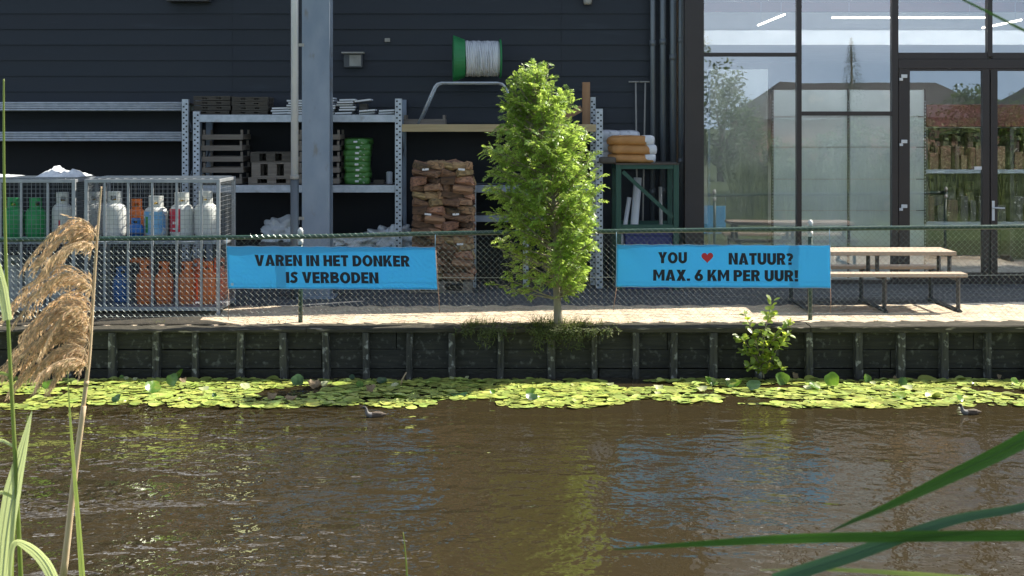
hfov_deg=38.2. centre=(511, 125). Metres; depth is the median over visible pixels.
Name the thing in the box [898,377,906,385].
lily leaf
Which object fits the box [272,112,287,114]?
white board
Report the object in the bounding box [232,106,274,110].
pallet
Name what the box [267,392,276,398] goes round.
lily leaf
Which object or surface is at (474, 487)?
water
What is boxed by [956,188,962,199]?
goods carton
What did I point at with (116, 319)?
soil
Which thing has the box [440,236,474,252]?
firewood bundle
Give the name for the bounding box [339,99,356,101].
white board
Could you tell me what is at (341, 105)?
white board
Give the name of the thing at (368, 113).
white board
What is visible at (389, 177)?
paint can
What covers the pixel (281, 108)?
white board
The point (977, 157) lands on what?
goods carton
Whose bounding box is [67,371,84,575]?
reed shoot
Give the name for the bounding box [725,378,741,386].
lily leaf
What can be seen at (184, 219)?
gas bottle
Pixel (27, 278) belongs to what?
gas bottle
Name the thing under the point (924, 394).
lily pads
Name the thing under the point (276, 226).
plastic film
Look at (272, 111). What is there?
white board
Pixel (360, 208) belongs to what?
storage rack
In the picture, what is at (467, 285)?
pallet
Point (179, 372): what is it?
lily leaf
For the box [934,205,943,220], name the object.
goods carton
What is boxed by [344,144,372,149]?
plastic sack
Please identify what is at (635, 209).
leaning tube
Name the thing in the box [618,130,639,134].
white sack
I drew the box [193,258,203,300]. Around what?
gas bottle
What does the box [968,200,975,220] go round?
goods carton
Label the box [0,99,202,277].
storage rack
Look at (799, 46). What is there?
showroom
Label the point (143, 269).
gas bottle
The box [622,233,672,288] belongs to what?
navy crate
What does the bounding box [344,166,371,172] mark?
plastic sack
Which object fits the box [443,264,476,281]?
firewood bundle
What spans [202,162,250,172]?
stacking frame
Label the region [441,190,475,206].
firewood bundle
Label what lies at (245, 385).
lily leaf
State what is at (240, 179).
stacking frame
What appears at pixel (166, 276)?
gas bottle
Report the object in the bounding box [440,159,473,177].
firewood bundle
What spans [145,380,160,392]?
lily leaf
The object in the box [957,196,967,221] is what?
goods carton
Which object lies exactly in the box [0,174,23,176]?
plastic sheet
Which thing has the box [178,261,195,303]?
gas bottle
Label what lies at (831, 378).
lily leaf
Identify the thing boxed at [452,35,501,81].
cable reel
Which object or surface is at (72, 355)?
dry reed
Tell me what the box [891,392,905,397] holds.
lily leaf
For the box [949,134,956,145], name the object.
goods carton
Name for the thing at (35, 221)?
gas bottle
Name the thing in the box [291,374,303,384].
lily leaf
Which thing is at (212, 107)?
pallet
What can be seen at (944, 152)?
goods carton
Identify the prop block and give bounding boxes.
[359,104,367,112]
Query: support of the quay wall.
on the ground
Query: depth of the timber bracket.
20.20 m
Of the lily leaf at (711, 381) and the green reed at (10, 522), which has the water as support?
the lily leaf at (711, 381)
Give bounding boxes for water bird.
[361,406,386,417]
[955,403,981,414]
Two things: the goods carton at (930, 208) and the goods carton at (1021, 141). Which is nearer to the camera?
the goods carton at (930, 208)
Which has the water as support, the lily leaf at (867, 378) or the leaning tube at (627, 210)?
the lily leaf at (867, 378)
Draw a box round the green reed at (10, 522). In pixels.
[0,79,57,575]
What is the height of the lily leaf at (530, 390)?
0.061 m
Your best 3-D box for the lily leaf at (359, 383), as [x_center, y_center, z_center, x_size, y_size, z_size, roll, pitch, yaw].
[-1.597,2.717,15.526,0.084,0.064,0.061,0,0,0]
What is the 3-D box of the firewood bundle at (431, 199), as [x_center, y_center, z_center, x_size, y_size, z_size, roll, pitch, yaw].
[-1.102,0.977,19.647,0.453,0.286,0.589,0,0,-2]
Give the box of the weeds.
[150,311,875,353]
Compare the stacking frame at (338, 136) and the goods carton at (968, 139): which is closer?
the stacking frame at (338, 136)
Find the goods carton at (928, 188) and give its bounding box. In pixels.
[928,180,929,195]
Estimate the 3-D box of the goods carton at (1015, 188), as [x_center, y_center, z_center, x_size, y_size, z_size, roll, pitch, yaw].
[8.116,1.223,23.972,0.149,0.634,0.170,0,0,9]
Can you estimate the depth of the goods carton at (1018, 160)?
23.65 m
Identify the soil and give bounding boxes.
[0,315,232,324]
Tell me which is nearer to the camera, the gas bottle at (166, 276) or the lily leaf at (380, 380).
the lily leaf at (380, 380)
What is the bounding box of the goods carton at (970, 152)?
[966,147,974,168]
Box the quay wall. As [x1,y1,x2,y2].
[0,321,1023,378]
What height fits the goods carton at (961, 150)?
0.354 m
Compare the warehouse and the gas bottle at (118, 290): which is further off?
the warehouse
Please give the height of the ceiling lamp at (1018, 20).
0.908 m
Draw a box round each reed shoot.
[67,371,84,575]
[403,532,407,575]
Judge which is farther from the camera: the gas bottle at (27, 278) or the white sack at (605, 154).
the white sack at (605, 154)
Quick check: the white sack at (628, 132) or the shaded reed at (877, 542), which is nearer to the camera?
the shaded reed at (877, 542)
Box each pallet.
[192,111,231,114]
[193,96,233,100]
[193,101,231,105]
[194,106,231,109]
[232,97,273,101]
[232,101,273,105]
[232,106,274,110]
[232,111,272,114]
[248,177,299,184]
[250,151,290,161]
[252,161,299,176]
[409,279,472,292]
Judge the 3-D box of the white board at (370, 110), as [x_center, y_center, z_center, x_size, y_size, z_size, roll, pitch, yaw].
[-1.959,-0.193,20.125,0.211,0.034,0.400,-5,0,-1]
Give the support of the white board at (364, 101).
on the prop block
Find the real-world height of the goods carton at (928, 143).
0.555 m
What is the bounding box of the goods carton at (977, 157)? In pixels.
[975,149,980,166]
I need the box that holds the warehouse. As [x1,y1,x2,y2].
[0,0,682,280]
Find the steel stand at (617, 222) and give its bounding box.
[612,162,678,289]
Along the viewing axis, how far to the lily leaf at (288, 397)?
14.80 m
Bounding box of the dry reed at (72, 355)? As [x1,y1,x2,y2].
[0,187,101,575]
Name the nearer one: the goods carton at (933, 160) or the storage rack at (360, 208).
the storage rack at (360, 208)
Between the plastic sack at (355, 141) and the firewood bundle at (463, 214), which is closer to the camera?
the firewood bundle at (463, 214)
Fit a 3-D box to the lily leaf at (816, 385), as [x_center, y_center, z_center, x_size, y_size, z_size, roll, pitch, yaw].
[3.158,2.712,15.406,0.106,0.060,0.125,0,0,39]
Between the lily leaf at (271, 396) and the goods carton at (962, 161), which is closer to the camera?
the lily leaf at (271, 396)
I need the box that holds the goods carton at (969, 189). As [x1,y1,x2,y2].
[964,181,973,199]
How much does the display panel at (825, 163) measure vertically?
2.857 m
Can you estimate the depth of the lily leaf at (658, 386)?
15.40 m
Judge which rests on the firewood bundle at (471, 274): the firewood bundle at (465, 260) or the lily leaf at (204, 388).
the firewood bundle at (465, 260)
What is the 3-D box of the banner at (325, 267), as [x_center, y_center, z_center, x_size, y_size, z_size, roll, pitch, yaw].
[-1.993,1.688,16.458,2.378,0.959,0.051,0,0,0]
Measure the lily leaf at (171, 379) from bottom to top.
0.131 m
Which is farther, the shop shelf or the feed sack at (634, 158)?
the shop shelf
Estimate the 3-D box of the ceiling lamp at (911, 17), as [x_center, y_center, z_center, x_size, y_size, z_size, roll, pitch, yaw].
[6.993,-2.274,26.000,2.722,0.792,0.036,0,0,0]
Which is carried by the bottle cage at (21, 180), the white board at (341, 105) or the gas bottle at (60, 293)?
the gas bottle at (60, 293)
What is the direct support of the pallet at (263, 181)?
on the storage rack at (360, 208)
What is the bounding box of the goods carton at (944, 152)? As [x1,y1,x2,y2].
[938,146,950,168]
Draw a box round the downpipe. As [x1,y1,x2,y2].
[290,0,303,298]
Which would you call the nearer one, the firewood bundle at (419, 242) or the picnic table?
the picnic table
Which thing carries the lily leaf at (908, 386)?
on the lily pads
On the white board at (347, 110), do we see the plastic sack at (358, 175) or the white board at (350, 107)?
the white board at (350, 107)
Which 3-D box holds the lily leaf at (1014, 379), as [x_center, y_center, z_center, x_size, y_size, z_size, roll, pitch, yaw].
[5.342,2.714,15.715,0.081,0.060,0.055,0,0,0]
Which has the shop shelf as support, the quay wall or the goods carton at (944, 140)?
the goods carton at (944, 140)
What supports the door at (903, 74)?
in the showroom
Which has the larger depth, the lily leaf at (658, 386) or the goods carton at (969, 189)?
the goods carton at (969, 189)
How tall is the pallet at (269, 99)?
0.056 m
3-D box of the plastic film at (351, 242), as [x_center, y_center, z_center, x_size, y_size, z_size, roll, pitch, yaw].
[-2.180,1.599,20.323,0.891,0.270,0.542,0,0,0]
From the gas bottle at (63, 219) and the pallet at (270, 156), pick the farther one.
the pallet at (270, 156)
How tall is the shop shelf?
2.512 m
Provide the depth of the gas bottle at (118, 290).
17.65 m
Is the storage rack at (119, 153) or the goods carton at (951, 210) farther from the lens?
the goods carton at (951, 210)
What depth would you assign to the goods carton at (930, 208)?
23.66 m
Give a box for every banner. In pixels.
[226,234,439,319]
[613,229,830,312]
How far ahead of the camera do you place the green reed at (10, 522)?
2.30 m
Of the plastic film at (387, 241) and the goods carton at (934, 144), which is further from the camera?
the goods carton at (934, 144)
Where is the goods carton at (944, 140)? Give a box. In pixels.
[940,135,948,145]
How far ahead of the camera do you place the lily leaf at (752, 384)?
15.36 m
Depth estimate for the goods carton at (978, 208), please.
23.68 m
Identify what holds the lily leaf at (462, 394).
on the lily pads
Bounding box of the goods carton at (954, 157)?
[951,146,958,168]
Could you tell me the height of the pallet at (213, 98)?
0.056 m
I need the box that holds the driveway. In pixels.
[23,280,1023,306]
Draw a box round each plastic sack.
[343,150,371,155]
[344,138,373,144]
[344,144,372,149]
[344,155,370,161]
[344,161,370,166]
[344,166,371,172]
[344,172,371,177]
[344,178,370,184]
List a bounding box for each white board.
[271,110,288,112]
[272,107,288,109]
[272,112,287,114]
[335,112,355,114]
[336,104,355,106]
[337,101,355,103]
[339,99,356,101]
[339,109,357,111]
[340,106,356,108]
[354,99,372,102]
[359,109,376,112]
[359,112,375,114]
[378,112,394,114]
[379,109,394,112]
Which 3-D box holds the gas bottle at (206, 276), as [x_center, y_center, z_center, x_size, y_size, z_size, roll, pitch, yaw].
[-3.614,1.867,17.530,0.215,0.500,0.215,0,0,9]
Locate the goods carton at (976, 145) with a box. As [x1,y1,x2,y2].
[973,142,980,148]
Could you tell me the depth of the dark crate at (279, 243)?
20.00 m
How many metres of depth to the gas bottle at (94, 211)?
17.89 m
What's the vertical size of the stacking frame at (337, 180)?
0.133 m
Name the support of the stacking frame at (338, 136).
on the stacking frame at (337, 147)
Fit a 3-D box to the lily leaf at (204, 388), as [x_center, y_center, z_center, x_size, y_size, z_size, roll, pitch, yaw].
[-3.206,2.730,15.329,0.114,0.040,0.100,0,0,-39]
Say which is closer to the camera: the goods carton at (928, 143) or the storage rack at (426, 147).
the storage rack at (426, 147)
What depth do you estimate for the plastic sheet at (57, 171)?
17.61 m
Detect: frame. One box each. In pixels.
[201,140,249,150]
[202,130,250,139]
[202,151,249,161]
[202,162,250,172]
[202,173,248,183]
[298,140,344,150]
[298,162,343,172]
[299,130,344,139]
[299,151,343,161]
[299,173,343,183]
[404,115,446,123]
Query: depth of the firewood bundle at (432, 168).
19.42 m
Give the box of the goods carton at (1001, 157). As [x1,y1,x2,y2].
[998,146,1004,168]
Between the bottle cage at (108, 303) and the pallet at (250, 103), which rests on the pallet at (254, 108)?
the pallet at (250, 103)
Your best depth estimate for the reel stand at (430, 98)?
20.07 m
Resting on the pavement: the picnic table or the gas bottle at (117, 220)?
the picnic table
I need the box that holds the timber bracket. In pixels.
[564,82,589,123]
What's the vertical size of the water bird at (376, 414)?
0.122 m
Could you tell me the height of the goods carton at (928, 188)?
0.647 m
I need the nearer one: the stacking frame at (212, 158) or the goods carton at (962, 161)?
the stacking frame at (212, 158)
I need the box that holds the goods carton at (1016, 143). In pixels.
[1014,136,1018,151]
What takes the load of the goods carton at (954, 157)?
on the shop shelf
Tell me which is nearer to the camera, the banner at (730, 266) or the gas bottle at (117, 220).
the banner at (730, 266)
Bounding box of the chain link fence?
[0,220,1023,322]
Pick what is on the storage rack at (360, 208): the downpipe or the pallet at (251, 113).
the pallet at (251, 113)
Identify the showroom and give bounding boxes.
[677,0,1023,283]
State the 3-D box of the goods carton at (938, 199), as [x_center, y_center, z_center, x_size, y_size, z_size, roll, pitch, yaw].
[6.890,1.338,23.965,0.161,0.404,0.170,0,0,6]
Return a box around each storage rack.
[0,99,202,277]
[193,99,406,268]
[402,97,602,287]
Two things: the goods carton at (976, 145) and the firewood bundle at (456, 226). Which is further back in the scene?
the goods carton at (976, 145)
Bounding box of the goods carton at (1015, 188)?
[1014,181,1017,195]
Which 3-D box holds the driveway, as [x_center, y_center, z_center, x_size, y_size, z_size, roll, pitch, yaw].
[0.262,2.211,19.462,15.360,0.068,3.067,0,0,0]
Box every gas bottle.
[3,198,24,236]
[3,256,19,302]
[25,198,45,236]
[25,256,45,302]
[50,259,69,302]
[52,192,71,236]
[89,192,100,236]
[102,191,126,235]
[114,266,130,302]
[130,199,144,235]
[130,218,143,235]
[136,261,150,303]
[144,196,167,235]
[155,261,173,303]
[170,192,193,235]
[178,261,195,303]
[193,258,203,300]
[194,191,215,235]
[198,261,215,303]
[213,258,227,299]
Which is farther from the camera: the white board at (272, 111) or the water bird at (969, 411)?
the white board at (272, 111)
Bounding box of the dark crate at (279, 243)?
[259,241,289,245]
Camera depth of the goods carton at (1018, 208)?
23.65 m
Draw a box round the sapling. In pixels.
[733,295,795,377]
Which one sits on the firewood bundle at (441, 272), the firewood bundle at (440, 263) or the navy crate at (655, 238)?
the firewood bundle at (440, 263)
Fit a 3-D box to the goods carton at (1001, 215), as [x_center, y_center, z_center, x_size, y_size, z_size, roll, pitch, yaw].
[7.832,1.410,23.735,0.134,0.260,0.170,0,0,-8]
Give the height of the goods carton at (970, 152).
0.352 m
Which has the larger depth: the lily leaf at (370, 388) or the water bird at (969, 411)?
the lily leaf at (370, 388)
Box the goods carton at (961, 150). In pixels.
[959,147,963,154]
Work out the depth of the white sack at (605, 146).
20.16 m
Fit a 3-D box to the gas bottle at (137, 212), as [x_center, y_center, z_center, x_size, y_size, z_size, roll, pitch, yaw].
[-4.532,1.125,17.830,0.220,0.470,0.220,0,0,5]
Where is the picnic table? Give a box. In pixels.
[787,247,967,312]
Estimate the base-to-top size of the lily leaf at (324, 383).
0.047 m
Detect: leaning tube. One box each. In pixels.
[614,197,630,285]
[630,177,641,223]
[658,187,662,223]
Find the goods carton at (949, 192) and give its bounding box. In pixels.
[944,186,955,218]
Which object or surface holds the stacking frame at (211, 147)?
on the stacking frame at (212, 158)
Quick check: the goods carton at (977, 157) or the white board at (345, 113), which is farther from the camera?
the goods carton at (977, 157)
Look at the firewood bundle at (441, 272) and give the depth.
19.43 m
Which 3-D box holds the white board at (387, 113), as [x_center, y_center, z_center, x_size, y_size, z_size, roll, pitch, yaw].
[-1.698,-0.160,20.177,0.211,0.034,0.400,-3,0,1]
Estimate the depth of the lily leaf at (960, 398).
14.70 m
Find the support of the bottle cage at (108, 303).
on the pavement
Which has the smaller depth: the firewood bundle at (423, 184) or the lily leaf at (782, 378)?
the lily leaf at (782, 378)
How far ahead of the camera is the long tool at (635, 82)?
20.74 m
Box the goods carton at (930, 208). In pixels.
[928,196,933,220]
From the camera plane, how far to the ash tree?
16.03 m
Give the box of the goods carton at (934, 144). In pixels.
[930,140,939,152]
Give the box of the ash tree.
[478,58,609,326]
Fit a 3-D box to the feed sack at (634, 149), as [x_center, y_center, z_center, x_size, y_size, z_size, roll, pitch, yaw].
[1.622,0.325,19.959,0.655,0.153,0.426,0,0,1]
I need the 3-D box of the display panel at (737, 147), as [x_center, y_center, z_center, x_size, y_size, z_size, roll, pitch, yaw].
[3.289,0.682,21.520,0.874,2.995,0.060,0,0,0]
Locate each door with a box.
[898,69,989,283]
[990,69,1023,283]
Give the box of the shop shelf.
[916,105,1023,261]
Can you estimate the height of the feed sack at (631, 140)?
0.155 m
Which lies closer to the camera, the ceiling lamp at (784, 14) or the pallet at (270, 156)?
the pallet at (270, 156)
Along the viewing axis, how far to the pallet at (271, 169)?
19.97 m
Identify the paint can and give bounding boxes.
[386,171,392,183]
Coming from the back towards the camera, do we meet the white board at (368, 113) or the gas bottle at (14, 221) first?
the white board at (368, 113)
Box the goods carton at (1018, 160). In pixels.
[1014,152,1022,168]
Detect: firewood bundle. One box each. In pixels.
[410,176,442,191]
[411,219,442,236]
[412,160,444,177]
[412,191,444,207]
[412,205,445,223]
[412,236,444,252]
[436,251,442,265]
[437,266,443,280]
[439,250,475,269]
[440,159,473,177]
[440,175,475,194]
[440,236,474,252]
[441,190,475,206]
[442,205,475,222]
[442,221,475,236]
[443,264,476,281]
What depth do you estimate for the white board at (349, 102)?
19.92 m
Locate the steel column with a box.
[296,0,337,299]
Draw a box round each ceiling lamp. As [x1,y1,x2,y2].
[757,13,785,25]
[832,0,984,18]
[982,19,1021,28]
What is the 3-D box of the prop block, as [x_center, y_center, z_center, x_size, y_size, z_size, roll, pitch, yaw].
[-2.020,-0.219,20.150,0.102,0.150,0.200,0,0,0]
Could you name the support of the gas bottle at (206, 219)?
on the bottle cage at (108, 303)
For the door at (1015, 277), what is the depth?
20.44 m
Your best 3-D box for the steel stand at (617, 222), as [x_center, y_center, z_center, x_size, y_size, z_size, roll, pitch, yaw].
[1.806,1.358,20.135,0.848,1.704,0.890,0,0,0]
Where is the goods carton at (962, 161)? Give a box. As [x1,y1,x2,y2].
[959,155,966,168]
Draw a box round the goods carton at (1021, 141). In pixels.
[1019,134,1023,151]
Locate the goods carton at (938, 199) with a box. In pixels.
[931,195,942,205]
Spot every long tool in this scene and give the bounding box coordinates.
[629,81,639,176]
[640,81,649,220]
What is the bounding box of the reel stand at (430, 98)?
[417,82,508,123]
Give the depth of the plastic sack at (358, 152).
20.04 m
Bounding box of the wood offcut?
[374,180,384,184]
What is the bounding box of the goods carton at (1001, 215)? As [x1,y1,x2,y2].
[998,205,1005,221]
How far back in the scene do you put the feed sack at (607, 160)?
19.66 m
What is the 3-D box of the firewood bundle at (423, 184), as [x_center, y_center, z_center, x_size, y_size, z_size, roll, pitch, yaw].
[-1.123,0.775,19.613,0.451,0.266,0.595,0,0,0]
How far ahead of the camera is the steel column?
18.75 m
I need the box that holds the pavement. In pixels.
[0,304,1023,325]
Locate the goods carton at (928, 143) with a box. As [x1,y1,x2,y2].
[928,135,929,152]
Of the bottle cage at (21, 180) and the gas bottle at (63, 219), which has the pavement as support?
the bottle cage at (21, 180)
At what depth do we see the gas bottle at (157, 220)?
17.47 m
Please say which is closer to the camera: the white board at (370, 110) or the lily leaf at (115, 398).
the lily leaf at (115, 398)
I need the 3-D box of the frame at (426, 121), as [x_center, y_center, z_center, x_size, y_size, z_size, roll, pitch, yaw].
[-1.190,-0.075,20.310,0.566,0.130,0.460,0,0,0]
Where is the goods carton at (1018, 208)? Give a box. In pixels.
[1014,196,1022,221]
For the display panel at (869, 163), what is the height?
2.857 m
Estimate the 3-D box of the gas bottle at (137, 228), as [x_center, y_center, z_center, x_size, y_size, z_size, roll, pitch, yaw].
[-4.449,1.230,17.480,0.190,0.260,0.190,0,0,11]
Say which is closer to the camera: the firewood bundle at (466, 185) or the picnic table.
the picnic table
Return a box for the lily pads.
[0,375,1023,409]
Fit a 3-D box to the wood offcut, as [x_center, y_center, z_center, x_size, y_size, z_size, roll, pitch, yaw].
[-1.812,0.775,20.180,0.139,0.060,0.200,0,0,0]
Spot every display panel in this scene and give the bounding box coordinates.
[708,69,767,244]
[771,89,848,277]
[849,89,925,277]
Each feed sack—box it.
[599,157,615,163]
[607,135,654,144]
[607,153,655,162]
[608,144,656,154]
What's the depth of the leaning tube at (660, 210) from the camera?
20.13 m
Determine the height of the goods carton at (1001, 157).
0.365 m
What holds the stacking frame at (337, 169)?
on the stacking frame at (337, 180)
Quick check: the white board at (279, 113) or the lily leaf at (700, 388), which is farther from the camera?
the white board at (279, 113)
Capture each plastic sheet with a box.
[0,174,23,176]
[36,165,91,176]
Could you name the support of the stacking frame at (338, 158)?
on the stacking frame at (337, 169)
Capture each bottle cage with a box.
[0,176,98,310]
[84,176,235,314]
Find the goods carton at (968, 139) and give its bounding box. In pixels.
[965,133,972,154]
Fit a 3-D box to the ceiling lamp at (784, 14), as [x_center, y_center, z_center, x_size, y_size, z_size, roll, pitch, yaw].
[4.500,-2.241,25.700,0.036,0.858,2.600,0,0,0]
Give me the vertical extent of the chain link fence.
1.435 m
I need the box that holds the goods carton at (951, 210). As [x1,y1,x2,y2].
[945,200,957,220]
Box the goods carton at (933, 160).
[928,153,938,168]
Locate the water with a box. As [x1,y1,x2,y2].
[0,376,1023,575]
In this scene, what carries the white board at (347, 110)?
on the white board at (345, 113)
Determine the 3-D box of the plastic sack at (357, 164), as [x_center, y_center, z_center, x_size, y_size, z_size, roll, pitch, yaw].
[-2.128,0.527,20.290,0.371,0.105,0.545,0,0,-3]
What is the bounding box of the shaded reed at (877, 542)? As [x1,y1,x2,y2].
[613,0,1023,575]
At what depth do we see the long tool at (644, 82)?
20.72 m
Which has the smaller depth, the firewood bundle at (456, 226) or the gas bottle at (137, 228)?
the gas bottle at (137, 228)
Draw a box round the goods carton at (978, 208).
[976,196,980,221]
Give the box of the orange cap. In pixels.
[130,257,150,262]
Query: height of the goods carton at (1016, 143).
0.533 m
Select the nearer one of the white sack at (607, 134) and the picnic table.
the picnic table
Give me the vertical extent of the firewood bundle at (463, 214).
0.254 m
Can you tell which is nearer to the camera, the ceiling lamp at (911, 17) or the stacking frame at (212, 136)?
the stacking frame at (212, 136)
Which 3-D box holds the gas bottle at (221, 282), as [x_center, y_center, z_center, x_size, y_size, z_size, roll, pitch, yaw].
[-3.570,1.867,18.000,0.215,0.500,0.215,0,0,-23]
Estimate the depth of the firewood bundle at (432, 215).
19.40 m
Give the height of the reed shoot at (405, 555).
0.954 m
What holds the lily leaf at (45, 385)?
on the lily pads
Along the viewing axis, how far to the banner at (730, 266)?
16.45 m
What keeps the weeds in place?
on the quay wall
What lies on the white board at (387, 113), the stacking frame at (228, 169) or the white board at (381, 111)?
the white board at (381, 111)
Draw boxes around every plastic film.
[261,214,299,241]
[333,231,380,246]
[367,224,412,246]
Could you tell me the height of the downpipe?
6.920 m
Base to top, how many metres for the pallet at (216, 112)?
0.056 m
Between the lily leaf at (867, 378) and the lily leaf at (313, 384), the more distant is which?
the lily leaf at (867, 378)
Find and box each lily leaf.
[42,381,49,388]
[111,394,120,401]
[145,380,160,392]
[166,373,177,385]
[176,369,182,377]
[198,386,208,390]
[240,383,249,388]
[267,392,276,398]
[285,395,296,399]
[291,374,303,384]
[307,379,320,388]
[321,381,328,385]
[356,380,363,386]
[366,384,375,391]
[376,377,386,383]
[451,392,466,395]
[526,387,534,393]
[526,393,537,399]
[654,385,663,388]
[696,386,706,390]
[705,376,717,385]
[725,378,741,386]
[746,380,760,389]
[776,372,789,384]
[809,382,819,388]
[824,372,838,385]
[864,374,871,381]
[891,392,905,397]
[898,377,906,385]
[902,385,912,388]
[957,395,963,401]
[1011,377,1017,382]
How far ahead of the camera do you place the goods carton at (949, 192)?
23.90 m
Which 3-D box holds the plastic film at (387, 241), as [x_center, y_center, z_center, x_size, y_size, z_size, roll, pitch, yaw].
[-1.623,1.561,20.317,0.797,0.425,0.523,0,0,0]
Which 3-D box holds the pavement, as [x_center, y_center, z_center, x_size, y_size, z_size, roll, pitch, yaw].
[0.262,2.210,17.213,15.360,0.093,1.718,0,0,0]
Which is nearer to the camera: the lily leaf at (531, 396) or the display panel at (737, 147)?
the lily leaf at (531, 396)
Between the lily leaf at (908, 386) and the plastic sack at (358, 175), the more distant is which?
the plastic sack at (358, 175)
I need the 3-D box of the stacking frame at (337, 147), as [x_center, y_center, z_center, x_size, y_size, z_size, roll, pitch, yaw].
[-2.608,0.276,20.250,0.560,0.133,0.600,0,0,0]
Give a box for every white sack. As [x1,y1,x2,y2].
[594,152,610,160]
[595,141,608,151]
[603,130,619,140]
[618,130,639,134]
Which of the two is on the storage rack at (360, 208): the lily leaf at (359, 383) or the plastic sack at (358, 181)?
the plastic sack at (358, 181)
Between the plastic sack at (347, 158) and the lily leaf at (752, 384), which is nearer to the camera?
the lily leaf at (752, 384)
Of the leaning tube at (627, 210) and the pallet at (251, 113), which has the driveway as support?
the leaning tube at (627, 210)
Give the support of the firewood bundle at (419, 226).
on the firewood bundle at (419, 242)
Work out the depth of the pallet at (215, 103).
20.14 m
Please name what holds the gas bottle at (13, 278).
on the bottle cage at (21, 180)

